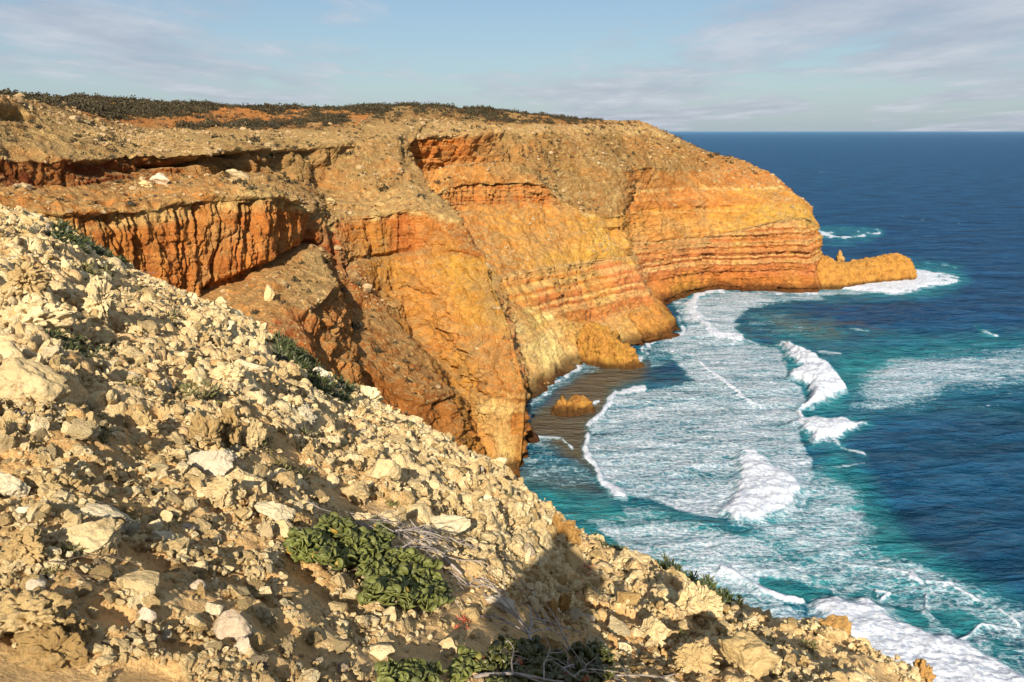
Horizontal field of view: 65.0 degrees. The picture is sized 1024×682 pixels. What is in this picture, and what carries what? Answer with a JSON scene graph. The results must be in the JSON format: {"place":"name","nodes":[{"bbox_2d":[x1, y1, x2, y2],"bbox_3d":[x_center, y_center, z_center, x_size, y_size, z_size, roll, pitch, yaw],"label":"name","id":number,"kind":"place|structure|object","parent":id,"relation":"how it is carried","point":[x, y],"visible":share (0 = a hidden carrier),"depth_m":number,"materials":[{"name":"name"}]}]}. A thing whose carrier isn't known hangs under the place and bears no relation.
{"place":"outdoors","nodes":[
{"label":"outdoors","id":0,"kind":"place"},
{"bbox_2d":[0,94,823,477],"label":"cliff coast","id":1,"kind":"structure","parent":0,"point":[432,276],"depth_m":166.66},
{"bbox_2d":[149,172,169,184],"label":"boulder","id":2,"kind":"object","parent":1,"relation":"on","point":[160,178],"visible":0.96,"depth_m":121.50,"materials":[{"name":"stone"}]},
{"bbox_2d":[225,169,250,180],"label":"boulder","id":3,"kind":"object","parent":1,"relation":"on","point":[236,173],"visible":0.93,"depth_m":141.29,"materials":[{"name":"white stone"}]},
{"bbox_2d":[0,88,681,138],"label":"scrub","id":4,"kind":"object","parent":1,"relation":"on","point":[102,106],"visible":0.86,"depth_m":227.03,"materials":[{"name":"green plant"}]},
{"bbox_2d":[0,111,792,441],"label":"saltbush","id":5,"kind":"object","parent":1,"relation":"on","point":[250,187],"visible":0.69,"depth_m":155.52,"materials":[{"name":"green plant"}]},
{"bbox_2d":[0,92,813,387],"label":"scree","id":6,"kind":"structure","parent":1,"relation":"on","point":[18,98],"depth_m":157.23,"materials":[{"name":"stone"}]},
{"bbox_2d":[576,321,644,369],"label":"sea buttress","id":7,"kind":"structure","parent":1,"relation":"attached to","point":[599,345],"depth_m":212.57,"materials":[{"name":"orange stone"}]},
{"bbox_2d":[816,253,916,289],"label":"rock outcrop","id":8,"kind":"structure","parent":1,"relation":"attached to","point":[832,273],"depth_m":324.41,"materials":[{"name":"orange stone"}]},
{"bbox_2d":[0,205,922,681],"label":"rocky slope","id":9,"kind":"structure","parent":0,"point":[140,669],"depth_m":5.44,"materials":[{"name":"beige stone"}]},
{"bbox_2d":[0,340,26,359],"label":"rock","id":10,"kind":"object","parent":9,"relation":"on","point":[9,349],"visible":0.43,"depth_m":5.18,"materials":[{"name":"beige stone"}]},
{"bbox_2d":[0,471,30,497],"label":"rock","id":11,"kind":"object","parent":9,"relation":"on","point":[10,485],"visible":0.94,"depth_m":3.41,"materials":[{"name":"white stone"}]},
{"bbox_2d":[0,526,47,570],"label":"rock","id":12,"kind":"object","parent":9,"relation":"on","point":[27,546],"visible":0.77,"depth_m":2.86,"materials":[{"name":"beige stone"}]},
{"bbox_2d":[0,261,51,298],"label":"rock","id":13,"kind":"object","parent":9,"relation":"on","point":[29,277],"visible":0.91,"depth_m":7.55,"materials":[{"name":"beige stone"}]},
{"bbox_2d":[0,358,71,404],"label":"rock","id":14,"kind":"object","parent":9,"relation":"on","point":[33,379],"visible":0.82,"depth_m":4.65,"materials":[{"name":"beige stone"}]},
{"bbox_2d":[0,588,72,634],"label":"rock","id":15,"kind":"object","parent":9,"relation":"on","point":[25,610],"visible":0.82,"depth_m":2.51,"materials":[{"name":"beige stone"}]},
{"bbox_2d":[26,579,46,589],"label":"rock","id":16,"kind":"object","parent":9,"relation":"on","point":[31,584],"visible":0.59,"depth_m":2.73,"materials":[{"name":"grey stone"}]},
{"bbox_2d":[0,294,77,333],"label":"rock","id":17,"kind":"object","parent":9,"relation":"on","point":[34,309],"visible":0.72,"depth_m":6.39,"materials":[{"name":"beige stone"}]},
{"bbox_2d":[23,471,58,493],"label":"rock","id":18,"kind":"object","parent":9,"relation":"on","point":[34,481],"visible":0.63,"depth_m":3.52,"materials":[{"name":"beige stone"}]},
{"bbox_2d":[9,623,88,671],"bbox_3d":[-1.422,0.945,2.447,0.192,0.154,0.157,5,16,20],"label":"rock","id":19,"kind":"object","parent":9,"relation":"on","point":[44,647],"visible":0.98,"depth_m":2.44,"materials":[{"name":"beige stone"}]},
{"bbox_2d":[36,344,69,364],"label":"rock","id":20,"kind":"object","parent":9,"relation":"on","point":[48,353],"visible":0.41,"depth_m":5.20,"materials":[{"name":"white stone"}]},
{"bbox_2d":[54,473,81,489],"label":"rock","id":21,"kind":"object","parent":9,"relation":"on","point":[66,480],"visible":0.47,"depth_m":3.62,"materials":[{"name":"beige stone"}]},
{"bbox_2d":[58,541,87,561],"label":"plant tuft","id":22,"kind":"object","parent":9,"relation":"on","point":[71,547],"visible":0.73,"depth_m":3.01,"materials":[{"name":"beige plant"}]},
{"bbox_2d":[58,613,91,643],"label":"rock","id":23,"kind":"object","parent":9,"relation":"on","point":[73,622],"visible":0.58,"depth_m":2.54,"materials":[{"name":"beige stone"}]},
{"bbox_2d":[45,326,110,357],"bbox_3d":[-3.506,0.036,6.512,0.465,0.456,0.946,0,15,0],"label":"shrub","id":24,"kind":"object","parent":9,"relation":"on","point":[65,345],"visible":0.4,"depth_m":6.36,"materials":[{"name":"green plant"}]},
{"bbox_2d":[65,417,99,441],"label":"rock","id":25,"kind":"object","parent":9,"relation":"on","point":[80,430],"visible":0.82,"depth_m":4.18,"materials":[{"name":"beige stone"}]},
{"bbox_2d":[47,519,122,555],"bbox_3d":[-1.660,0.755,3.096,0.253,0.125,0.191,10,21,-3],"label":"rock","id":26,"kind":"object","parent":9,"relation":"on","point":[91,536],"visible":0.84,"depth_m":3.07,"materials":[{"name":"beige stone"}]},
{"bbox_2d":[76,582,93,596],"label":"rock","id":27,"kind":"object","parent":9,"relation":"on","point":[87,588],"visible":0.98,"depth_m":2.74,"materials":[{"name":"beige stone"}]},
{"bbox_2d":[41,217,129,265],"bbox_3d":[-10.290,-2.296,19.620,2.176,2.232,11.811,-8,17,-29],"label":"shrub","id":28,"kind":"object","parent":9,"relation":"on","point":[68,233],"visible":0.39,"depth_m":17.77,"materials":[{"name":"green plant"}]},
{"bbox_2d":[73,259,115,283],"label":"shrub","id":29,"kind":"object","parent":9,"relation":"on","point":[90,270],"visible":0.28,"depth_m":11.30,"materials":[{"name":"green plant"}]},
{"bbox_2d":[73,275,117,325],"bbox_3d":[-4.304,-0.403,8.283,0.449,0.564,0.360,6,16,22],"label":"rock","id":30,"kind":"object","parent":9,"relation":"on","point":[94,294],"visible":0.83,"depth_m":8.21,"materials":[{"name":"beige stone"}]},
{"bbox_2d":[46,534,148,593],"bbox_3d":[-1.498,0.820,2.920,0.347,0.134,0.342,11,18,37],"label":"dead branch","id":31,"kind":"object","parent":9,"relation":"on","point":[97,560],"visible":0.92,"depth_m":2.89,"materials":[{"name":"brown wood"}]},
{"bbox_2d":[88,563,113,580],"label":"rock","id":32,"kind":"object","parent":9,"relation":"on","point":[105,570],"visible":0.81,"depth_m":2.89,"materials":[{"name":"beige stone"}]},
{"bbox_2d":[89,327,115,347],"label":"rock","id":33,"kind":"object","parent":9,"relation":"on","point":[107,335],"visible":0.77,"depth_m":7.17,"materials":[{"name":"beige stone"}]},
{"bbox_2d":[71,502,134,524],"bbox_3d":[-1.765,0.746,3.449,0.272,0.086,0.154,15,6,-4],"label":"rock","id":34,"kind":"object","parent":9,"relation":"on","point":[103,510],"visible":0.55,"depth_m":3.43,"materials":[{"name":"white stone"}]},
{"bbox_2d":[103,417,125,427],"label":"rock","id":35,"kind":"object","parent":9,"relation":"on","point":[118,421],"visible":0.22,"depth_m":5.13,"materials":[{"name":"beige stone"}]},
{"bbox_2d":[114,503,142,519],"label":"rock","id":36,"kind":"object","parent":9,"relation":"on","point":[130,511],"visible":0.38,"depth_m":3.58,"materials":[{"name":"beige stone"}]},
{"bbox_2d":[120,521,142,536],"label":"rock","id":37,"kind":"object","parent":9,"relation":"on","point":[130,528],"visible":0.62,"depth_m":3.38,"materials":[{"name":"white stone"}]},
{"bbox_2d":[116,570,160,594],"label":"rock","id":38,"kind":"object","parent":9,"relation":"on","point":[140,581],"visible":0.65,"depth_m":2.88,"materials":[{"name":"beige stone"}]},
{"bbox_2d":[131,409,159,434],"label":"rock","id":39,"kind":"object","parent":9,"relation":"on","point":[141,418],"visible":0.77,"depth_m":5.08,"materials":[{"name":"beige stone"}]},
{"bbox_2d":[137,607,156,622],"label":"rock","id":40,"kind":"object","parent":9,"relation":"on","point":[147,615],"visible":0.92,"depth_m":2.75,"materials":[{"name":"stone"}]},
{"bbox_2d":[137,320,160,335],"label":"rock","id":41,"kind":"object","parent":9,"relation":"on","point":[149,326],"visible":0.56,"depth_m":8.74,"materials":[{"name":"beige stone"}]},
{"bbox_2d":[151,531,174,542],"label":"rock","id":42,"kind":"object","parent":9,"relation":"on","point":[166,535],"visible":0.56,"depth_m":3.53,"materials":[{"name":"white stone"}]},
{"bbox_2d":[163,491,183,506],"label":"rock","id":43,"kind":"object","parent":9,"relation":"on","point":[171,496],"visible":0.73,"depth_m":4.05,"materials":[{"name":"beige stone"}]},
{"bbox_2d":[170,378,225,402],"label":"shrub","id":44,"kind":"object","parent":9,"relation":"on","point":[185,386],"visible":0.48,"depth_m":6.33,"materials":[{"name":"green plant"}]},
{"bbox_2d":[187,410,223,445],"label":"rock","id":45,"kind":"object","parent":9,"relation":"on","point":[207,428],"visible":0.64,"depth_m":5.34,"materials":[{"name":"beige stone"}]},
{"bbox_2d":[187,450,237,475],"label":"rock","id":46,"kind":"object","parent":9,"relation":"on","point":[215,462],"visible":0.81,"depth_m":4.73,"materials":[{"name":"grey stone"}]},
{"bbox_2d":[204,601,224,616],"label":"rock","id":47,"kind":"object","parent":9,"relation":"on","point":[213,609],"visible":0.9,"depth_m":2.97,"materials":[{"name":"white stone"}]},
{"bbox_2d":[212,313,228,331],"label":"rock","id":48,"kind":"object","parent":9,"relation":"on","point":[221,322],"visible":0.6,"depth_m":10.78,"materials":[{"name":"beige stone"}]},
{"bbox_2d":[199,474,243,509],"bbox_3d":[-1.580,0.812,4.330,0.214,0.206,0.184,4,15,15],"label":"rock","id":49,"kind":"object","parent":9,"relation":"on","point":[226,486],"visible":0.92,"depth_m":4.28,"materials":[{"name":"beige stone"}]},
{"bbox_2d":[207,361,245,381],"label":"rock","id":50,"kind":"object","parent":9,"relation":"on","point":[236,371],"visible":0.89,"depth_m":7.57,"materials":[{"name":"beige stone"}]},
{"bbox_2d":[219,406,242,447],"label":"rock","id":51,"kind":"object","parent":9,"relation":"on","point":[230,431],"visible":0.81,"depth_m":5.60,"materials":[{"name":"beige stone"}]},
{"bbox_2d":[213,609,252,641],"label":"rock","id":52,"kind":"object","parent":9,"relation":"on","point":[233,625],"visible":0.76,"depth_m":2.81,"materials":[{"name":"stone"}]},
{"bbox_2d":[234,636,251,653],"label":"rock","id":53,"kind":"object","parent":9,"relation":"on","point":[242,644],"visible":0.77,"depth_m":2.75,"materials":[{"name":"stone"}]},
{"bbox_2d":[237,597,252,609],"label":"rock","id":54,"kind":"object","parent":9,"relation":"on","point":[245,604],"visible":0.94,"depth_m":3.11,"materials":[{"name":"beige stone"}]},
{"bbox_2d":[229,466,267,487],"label":"rock","id":55,"kind":"object","parent":9,"relation":"on","point":[237,473],"visible":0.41,"depth_m":4.79,"materials":[{"name":"beige stone"}]},
{"bbox_2d":[235,359,268,372],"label":"rock","id":56,"kind":"object","parent":9,"relation":"on","point":[258,368],"visible":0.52,"depth_m":8.97,"materials":[{"name":"white stone"}]},
{"bbox_2d":[242,419,266,453],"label":"rock","id":57,"kind":"object","parent":9,"relation":"on","point":[255,434],"visible":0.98,"depth_m":5.78,"materials":[{"name":"beige stone"}]},
{"bbox_2d":[247,578,265,597],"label":"rock","id":58,"kind":"object","parent":9,"relation":"on","point":[254,585],"visible":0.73,"depth_m":3.34,"materials":[{"name":"beige stone"}]},
{"bbox_2d":[247,653,269,669],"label":"rock","id":59,"kind":"object","parent":9,"relation":"on","point":[263,658],"visible":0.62,"depth_m":2.73,"materials":[{"name":"grey stone"}]},
{"bbox_2d":[258,518,273,538],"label":"rock","id":60,"kind":"object","parent":9,"relation":"on","point":[265,530],"visible":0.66,"depth_m":4.02,"materials":[{"name":"white stone"}]},
{"bbox_2d":[254,606,279,626],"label":"rock","id":61,"kind":"object","parent":9,"relation":"on","point":[265,615],"visible":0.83,"depth_m":3.08,"materials":[{"name":"beige stone"}]},
{"bbox_2d":[254,501,296,522],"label":"rock","id":62,"kind":"object","parent":9,"relation":"on","point":[274,510],"visible":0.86,"depth_m":4.37,"materials":[{"name":"white stone"}]},
{"bbox_2d":[273,520,292,537],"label":"rock","id":63,"kind":"object","parent":9,"relation":"on","point":[282,527],"visible":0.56,"depth_m":4.12,"materials":[{"name":"beige stone"}]},
{"bbox_2d":[276,470,296,487],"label":"rock","id":64,"kind":"object","parent":9,"relation":"on","point":[288,479],"visible":0.74,"depth_m":5.14,"materials":[{"name":"beige stone"}]},
{"bbox_2d":[278,634,295,658],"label":"rock","id":65,"kind":"object","parent":9,"relation":"on","point":[287,646],"visible":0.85,"depth_m":2.92,"materials":[{"name":"beige stone"}]},
{"bbox_2d":[292,512,312,526],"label":"rock","id":66,"kind":"object","parent":9,"relation":"on","point":[299,519],"visible":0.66,"depth_m":4.43,"materials":[{"name":"beige stone"}]},
{"bbox_2d":[297,404,317,424],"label":"rock","id":67,"kind":"object","parent":9,"relation":"on","point":[304,411],"visible":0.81,"depth_m":7.87,"materials":[{"name":"white stone"}]},
{"bbox_2d":[266,328,362,404],"bbox_3d":[-4.002,0.628,16.947,2.406,3.064,9.564,-5,15,-18],"label":"shrub","id":68,"kind":"object","parent":9,"relation":"on","point":[301,357],"visible":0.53,"depth_m":15.17,"materials":[{"name":"green plant"}]},
{"bbox_2d":[306,630,323,645],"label":"rock","id":69,"kind":"object","parent":9,"relation":"on","point":[314,637],"visible":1,"depth_m":3.17,"materials":[{"name":"beige stone"}]},
{"bbox_2d":[282,511,396,576],"bbox_3d":[-0.898,1.125,4.411,0.373,0.550,0.989,3,15,12],"label":"succulent","id":70,"kind":"object","parent":9,"relation":"on","point":[348,549],"visible":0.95,"depth_m":4.22,"materials":[{"name":"green plant"}]},
{"bbox_2d":[333,638,350,654],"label":"rock","id":71,"kind":"object","parent":9,"relation":"on","point":[340,647],"visible":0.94,"depth_m":3.22,"materials":[{"name":"beige stone"}]},
{"bbox_2d":[340,479,369,503],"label":"rock","id":72,"kind":"object","parent":9,"relation":"on","point":[358,489],"visible":0.95,"depth_m":6.20,"materials":[{"name":"beige stone"}]},
{"bbox_2d":[360,385,381,403],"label":"rock","id":73,"kind":"object","parent":9,"relation":"on","point":[370,393],"visible":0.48,"depth_m":18.53,"materials":[{"name":"beige stone"}]},
{"bbox_2d":[368,643,394,660],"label":"rock","id":74,"kind":"object","parent":9,"relation":"on","point":[384,651],"visible":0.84,"depth_m":3.39,"materials":[{"name":"beige stone"}]},
{"bbox_2d":[370,458,400,480],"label":"rock","id":75,"kind":"object","parent":9,"relation":"on","point":[381,468],"visible":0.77,"depth_m":6.79,"materials":[{"name":"beige stone"}]},
{"bbox_2d":[376,506,406,528],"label":"rock","id":76,"kind":"object","parent":9,"relation":"on","point":[401,513],"visible":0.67,"depth_m":5.50,"materials":[{"name":"beige stone"}]},
{"bbox_2d":[355,543,455,617],"bbox_3d":[-0.556,1.278,4.227,0.525,0.497,0.870,-3,15,-12],"label":"succulent","id":77,"kind":"object","parent":9,"relation":"on","point":[421,583],"visible":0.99,"depth_m":4.20,"materials":[{"name":"green plant"}]},
{"bbox_2d":[307,501,504,592],"bbox_3d":[-0.630,1.278,4.935,1.201,0.736,0.629,0,15,0],"label":"dead branch","id":78,"kind":"object","parent":9,"relation":"on","point":[430,547],"visible":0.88,"depth_m":4.94,"materials":[{"name":"grey wood"}]},
{"bbox_2d":[374,657,448,681],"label":"succulent","id":79,"kind":"object","parent":9,"relation":"on","point":[409,669],"visible":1,"depth_m":3.18,"materials":[{"name":"green plant"}]},
{"bbox_2d":[406,503,434,523],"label":"rock","id":80,"kind":"object","parent":9,"relation":"on","point":[422,512],"visible":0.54,"depth_m":6.05,"materials":[{"name":"beige stone"}]},
{"bbox_2d":[438,636,458,654],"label":"rock","id":81,"kind":"object","parent":9,"relation":"on","point":[450,643],"visible":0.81,"depth_m":3.74,"materials":[{"name":"beige stone"}]},
{"bbox_2d":[430,514,470,535],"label":"rock","id":82,"kind":"object","parent":9,"relation":"on","point":[449,523],"visible":0.8,"depth_m":5.95,"materials":[{"name":"white stone"}]},
{"bbox_2d":[0,204,924,681],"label":"cobbles","id":83,"kind":"object","parent":9,"relation":"on","point":[58,494],"visible":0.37,"depth_m":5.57,"materials":[{"name":"stone"}]},
{"bbox_2d":[447,644,484,681],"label":"succulent","id":84,"kind":"object","parent":9,"relation":"on","point":[463,666],"visible":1,"depth_m":3.57,"materials":[{"name":"green plant"}]},
{"bbox_2d":[460,606,479,621],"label":"rock","id":85,"kind":"object","parent":9,"relation":"on","point":[471,613],"visible":0.86,"depth_m":4.42,"materials":[{"name":"beige stone"}]},
{"bbox_2d":[485,595,515,612],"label":"rock","id":86,"kind":"object","parent":9,"relation":"on","point":[499,598],"visible":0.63,"depth_m":4.76,"materials":[{"name":"grey stone"}]},
{"bbox_2d":[478,634,615,681],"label":"succulent","id":87,"kind":"object","parent":9,"relation":"on","point":[530,650],"visible":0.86,"depth_m":4.13,"materials":[{"name":"green plant"}]},
{"bbox_2d":[544,598,558,625],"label":"rock","id":88,"kind":"object","parent":9,"relation":"on","point":[552,604],"visible":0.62,"depth_m":5.29,"materials":[{"name":"orange stone"}]},
{"bbox_2d":[541,630,563,649],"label":"rock","id":89,"kind":"object","parent":9,"relation":"on","point":[554,640],"visible":0.76,"depth_m":4.72,"materials":[{"name":"beige stone"}]},
{"bbox_2d":[451,566,676,681],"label":"dead branch","id":90,"kind":"object","parent":9,"relation":"on","point":[528,632],"visible":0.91,"depth_m":4.53,"materials":[{"name":"grey wood"}]},
{"bbox_2d":[558,592,571,613],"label":"rock","id":91,"kind":"object","parent":9,"relation":"on","point":[564,602],"visible":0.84,"depth_m":5.53,"materials":[{"name":"orange stone"}]},
{"bbox_2d":[552,512,581,545],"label":"rock","id":92,"kind":"object","parent":9,"relation":"on","point":[569,530],"visible":0.69,"depth_m":10.20,"materials":[{"name":"orange stone"}]},
{"bbox_2d":[565,545,583,572],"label":"rock","id":93,"kind":"object","parent":9,"relation":"on","point":[574,559],"visible":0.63,"depth_m":7.83,"materials":[{"name":"beige stone"}]},
{"bbox_2d":[607,615,630,636],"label":"rock","id":94,"kind":"object","parent":9,"relation":"on","point":[617,627],"visible":0.86,"depth_m":5.99,"materials":[{"name":"beige stone"}]},
{"bbox_2d":[617,591,640,606],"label":"rock","id":95,"kind":"object","parent":9,"relation":"on","point":[632,597],"visible":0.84,"depth_m":6.87,"materials":[{"name":"beige stone"}]},
{"bbox_2d":[616,548,651,565],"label":"rock","id":96,"kind":"object","parent":9,"relation":"on","point":[626,555],"visible":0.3,"depth_m":10.79,"materials":[{"name":"beige stone"}]},
{"bbox_2d":[640,616,671,650],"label":"rock","id":97,"kind":"object","parent":9,"relation":"on","point":[656,630],"visible":0.51,"depth_m":6.10,"materials":[{"name":"beige stone"}]},
{"bbox_2d":[672,642,715,677],"bbox_3d":[1.236,2.174,5.478,0.285,0.256,0.215,-5,6,1],"label":"rock","id":98,"kind":"object","parent":9,"relation":"on","point":[692,658],"visible":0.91,"depth_m":5.42,"materials":[{"name":"beige stone"}]},
{"bbox_2d":[675,581,724,626],"bbox_3d":[1.745,2.495,7.484,0.468,0.458,0.353,0,15,0],"label":"rock","id":99,"kind":"object","parent":9,"relation":"on","point":[705,603],"visible":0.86,"depth_m":7.43,"materials":[{"name":"beige stone"}]},
{"bbox_2d":[657,553,743,605],"bbox_3d":[3.065,3.827,12.596,1.824,2.270,3.930,0,15,0],"label":"shrub","id":100,"kind":"object","parent":9,"relation":"on","point":[666,564],"visible":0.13,"depth_m":12.35,"materials":[{"name":"green plant"}]},
{"bbox_2d":[718,628,780,678],"bbox_3d":[1.687,2.282,5.733,0.307,0.339,0.354,-11,18,-35],"label":"rock","id":101,"kind":"object","parent":9,"relation":"on","point":[752,653],"visible":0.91,"depth_m":5.67,"materials":[{"name":"beige stone"}]},
{"bbox_2d":[767,658,782,678],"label":"rock","id":102,"kind":"object","parent":9,"relation":"on","point":[774,672],"visible":0.41,"depth_m":6.07,"materials":[{"name":"beige stone"}]},
{"bbox_2d":[818,614,851,635],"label":"rock","id":103,"kind":"object","parent":9,"relation":"on","point":[834,621],"visible":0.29,"depth_m":12.05,"materials":[{"name":"orange stone"}]},
{"bbox_2d":[911,658,936,681],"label":"rock","id":104,"kind":"object","parent":9,"relation":"on","point":[926,673],"visible":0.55,"depth_m":11.49,"materials":[{"name":"orange stone"}]},
{"bbox_2d":[0,0,1023,130],"label":"sky","id":105,"kind":"structure","parent":0,"point":[669,65],"materials":[{"name":"blue"}]},
{"bbox_2d":[519,131,1023,681],"bbox_3d":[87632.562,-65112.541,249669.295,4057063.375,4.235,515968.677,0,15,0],"label":"sea","id":106,"kind":"structure","parent":0,"point":[855,453],"depth_m":169.73,"materials":[{"name":"liquid"}]},
{"bbox_2d":[550,394,595,416],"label":"sea rock","id":107,"kind":"object","parent":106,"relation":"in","point":[575,405],"visible":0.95,"depth_m":176.65,"materials":[{"name":"orange stone"}]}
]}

